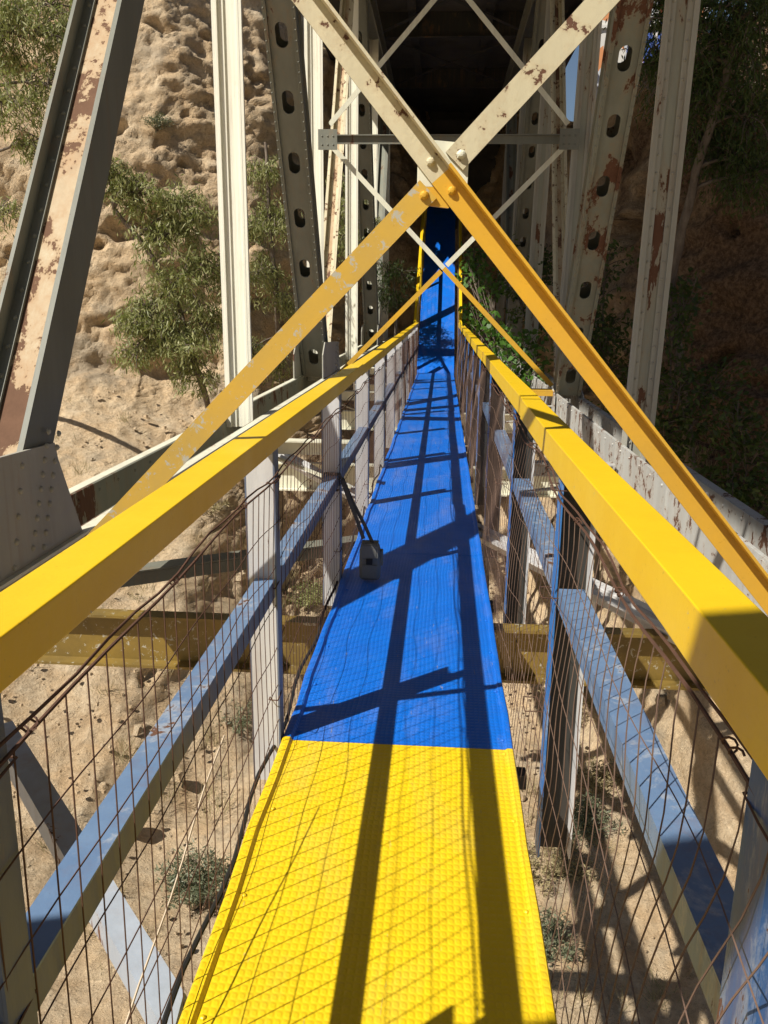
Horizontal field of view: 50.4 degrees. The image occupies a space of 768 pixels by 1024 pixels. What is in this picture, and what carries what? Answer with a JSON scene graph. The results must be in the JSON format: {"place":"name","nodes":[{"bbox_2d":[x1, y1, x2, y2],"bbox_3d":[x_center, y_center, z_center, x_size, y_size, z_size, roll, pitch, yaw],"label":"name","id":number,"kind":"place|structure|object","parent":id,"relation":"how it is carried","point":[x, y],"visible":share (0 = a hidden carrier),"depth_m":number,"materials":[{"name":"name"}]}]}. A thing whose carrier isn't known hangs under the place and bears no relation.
{"place":"outdoors","nodes":[
{"label":"outdoors","id":0,"kind":"place"},
{"bbox_2d":[0,0,767,1023],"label":"ground","id":1,"kind":"structure","parent":0,"point":[172,70],"depth_m":13.45,"materials":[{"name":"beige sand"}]},
{"bbox_2d":[0,0,72,238],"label":"eucalyptus tree","id":2,"kind":"object","parent":1,"relation":"on","point":[15,25],"visible":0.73,"depth_m":11.15,"materials":[{"name":"green plant"}]},
{"bbox_2d":[139,110,172,132],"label":"shrub","id":3,"kind":"object","parent":1,"relation":"on","point":[155,119],"visible":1,"depth_m":16.69,"materials":[{"name":"green plant"}]},
{"bbox_2d":[101,155,224,408],"bbox_3d":[-3.100,-3.248,13.581,2.307,4.640,4.420,2,14,4],"label":"eucalyptus tree","id":4,"kind":"object","parent":1,"relation":"on","point":[121,188],"visible":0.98,"depth_m":11.98,"materials":[{"name":"green plant"}]},
{"bbox_2d":[154,838,232,912],"bbox_3d":[-2.118,4.127,9.150,0.978,0.873,0.869,2,14,4],"label":"shrub","id":5,"kind":"object","parent":1,"relation":"on","point":[194,889],"visible":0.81,"depth_m":9.11,"materials":[{"name":"green plant"}]},
{"bbox_2d":[206,498,231,514],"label":"shrub","id":6,"kind":"object","parent":1,"relation":"on","point":[223,504],"visible":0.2,"depth_m":14.50,"materials":[{"name":"green plant"}]},
{"bbox_2d":[213,698,251,736],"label":"shrub","id":7,"kind":"object","parent":1,"relation":"on","point":[243,721],"visible":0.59,"depth_m":12.12,"materials":[{"name":"green plant"}]},
{"bbox_2d":[246,142,302,389],"bbox_3d":[-2.419,-4.134,15.773,1.440,5.199,3.638,-3,15,-13],"label":"eucalyptus tree","id":8,"kind":"object","parent":1,"relation":"on","point":[255,228],"visible":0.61,"depth_m":14.38,"materials":[{"name":"green plant"}]},
{"bbox_2d":[286,579,321,611],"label":"shrub","id":9,"kind":"object","parent":1,"relation":"on","point":[318,600],"visible":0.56,"depth_m":15.56,"materials":[{"name":"green plant"}]},
{"bbox_2d":[325,173,380,408],"bbox_3d":[-0.677,-4.035,18.398,1.551,6.963,1.648,2,14,4],"label":"shrub","id":10,"kind":"object","parent":1,"relation":"on","point":[341,240],"visible":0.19,"depth_m":17.64,"materials":[{"name":"green plant"}]},
{"bbox_2d":[1,375,761,1023],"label":"loose stones","id":11,"kind":"object","parent":1,"relation":"on","point":[179,775],"visible":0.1,"depth_m":11.01,"materials":[{"name":"stone"}]},
{"bbox_2d":[0,0,767,1023],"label":"truss bridge","id":12,"kind":"structure","parent":1,"relation":"on","point":[498,64],"depth_m":5.35,"materials":[{"name":"beige metal"}]},
{"bbox_2d":[0,322,418,1023],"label":"fence","id":13,"kind":"object","parent":12,"relation":"on","point":[48,606],"visible":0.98,"depth_m":1.80,"materials":[{"name":"metal"}]},
{"bbox_2d":[324,472,382,579],"bbox_3d":[-0.172,0.079,4.623,0.337,0.623,0.116,2,14,4],"label":"camera pouch","id":14,"kind":"object","parent":13,"relation":"hanging from","point":[371,558],"visible":0.98,"depth_m":4.62,"materials":[{"name":"grey fabric"}]},
{"bbox_2d":[178,372,556,1023],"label":"walkway","id":15,"kind":"structure","parent":12,"relation":"attached to","point":[382,872],"depth_m":2.54,"materials":[{"name":"yellow paint"}]},
{"bbox_2d":[414,206,461,372],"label":"ramp","id":16,"kind":"structure","parent":12,"relation":"attached to","point":[436,305],"depth_m":21.21,"materials":[{"name":"blue paint"}]},
{"bbox_2d":[454,241,550,592],"bbox_3d":[1.993,-1.709,15.765,1.416,7.055,4.878,-1,14,-6],"label":"climbing vine","id":17,"kind":"object","parent":12,"relation":"attached to","point":[484,325],"visible":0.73,"depth_m":14.77,"materials":[{"name":"green plant"}]},
{"bbox_2d":[455,323,767,1023],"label":"fence","id":18,"kind":"object","parent":12,"relation":"on","point":[712,618],"visible":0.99,"depth_m":1.66,"materials":[{"name":"metal"}]},
{"bbox_2d":[361,258,420,335],"bbox_3d":[0.144,-3.284,19.687,1.385,5.536,1.108,-9,17,-32],"label":"shrub","id":19,"kind":"object","parent":1,"relation":"on","point":[385,272],"visible":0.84,"depth_m":19.19,"materials":[{"name":"green plant"}]},
{"bbox_2d":[419,112,499,229],"bbox_3d":[2.165,-8.876,29.496,7.200,9.745,4.300,2,14,4],"label":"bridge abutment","id":20,"kind":"object","parent":1,"relation":"on","point":[482,164],"visible":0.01,"depth_m":26.82,"materials":[{"name":"concrete"}]},
{"bbox_2d":[473,234,552,336],"bbox_3d":[2.468,-1.708,16.607,1.513,7.819,3.540,-4,15,-19],"label":"bush","id":21,"kind":"object","parent":1,"relation":"on","point":[545,270],"visible":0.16,"depth_m":15.19,"materials":[{"name":"green plant"}]},
{"bbox_2d":[538,906,590,970],"bbox_3d":[1.688,4.525,8.605,0.738,0.530,0.880,-2,15,-10],"label":"shrub","id":22,"kind":"object","parent":1,"relation":"on","point":[550,934],"visible":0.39,"depth_m":8.50,"materials":[{"name":"green plant"}]},
{"bbox_2d":[527,839,604,896],"bbox_3d":[2.031,4.229,9.726,0.991,0.588,0.993,-3,15,-14],"label":"shrub","id":23,"kind":"object","parent":1,"relation":"on","point":[573,865],"visible":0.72,"depth_m":9.58,"materials":[{"name":"green plant"}]},
{"bbox_2d":[537,685,594,710],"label":"shrub","id":24,"kind":"object","parent":1,"relation":"on","point":[588,699],"visible":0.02,"depth_m":13.25,"materials":[{"name":"green plant"}]},
{"bbox_2d":[572,791,623,847],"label":"shrub","id":25,"kind":"object","parent":1,"relation":"on","point":[589,821],"visible":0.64,"depth_m":10.32,"materials":[{"name":"green plant"}]},
{"bbox_2d":[537,238,660,613],"bbox_3d":[3.177,-0.649,12.403,1.448,6.804,2.084,-7,16,-28],"label":"bush","id":26,"kind":"object","parent":1,"relation":"on","point":[602,345],"visible":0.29,"depth_m":11.87,"materials":[{"name":"green plant"}]},
{"bbox_2d":[576,756,626,800],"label":"shrub","id":27,"kind":"object","parent":1,"relation":"on","point":[592,782],"visible":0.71,"depth_m":11.35,"materials":[{"name":"green plant"}]},
{"bbox_2d":[601,0,765,137],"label":"shade tree","id":28,"kind":"object","parent":1,"relation":"on","point":[647,85],"visible":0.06,"depth_m":13.49,"materials":[{"name":"green plant"}]},
{"bbox_2d":[624,267,766,466],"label":"bush","id":29,"kind":"object","parent":1,"relation":"on","point":[668,388],"visible":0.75,"depth_m":11.07,"materials":[{"name":"green plant"}]},
{"bbox_2d":[634,0,767,470],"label":"shade tree","id":30,"kind":"object","parent":1,"relation":"on","point":[730,36],"visible":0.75,"depth_m":10.73,"materials":[{"name":"green plant"}]},
{"bbox_2d":[690,390,767,518],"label":"bush","id":31,"kind":"object","parent":1,"relation":"on","point":[740,491],"visible":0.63,"depth_m":10.43,"materials":[{"name":"green plant"}]},
{"bbox_2d":[596,1,705,96],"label":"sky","id":32,"kind":"structure","parent":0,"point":[603,36],"depth_m":21.47,"materials":[{"name":"white"}]},
{"bbox_2d":[566,1,746,120],"label":"sky","id":33,"kind":"structure","parent":0,"point":[572,66],"materials":[{"name":"blue"}]}
]}

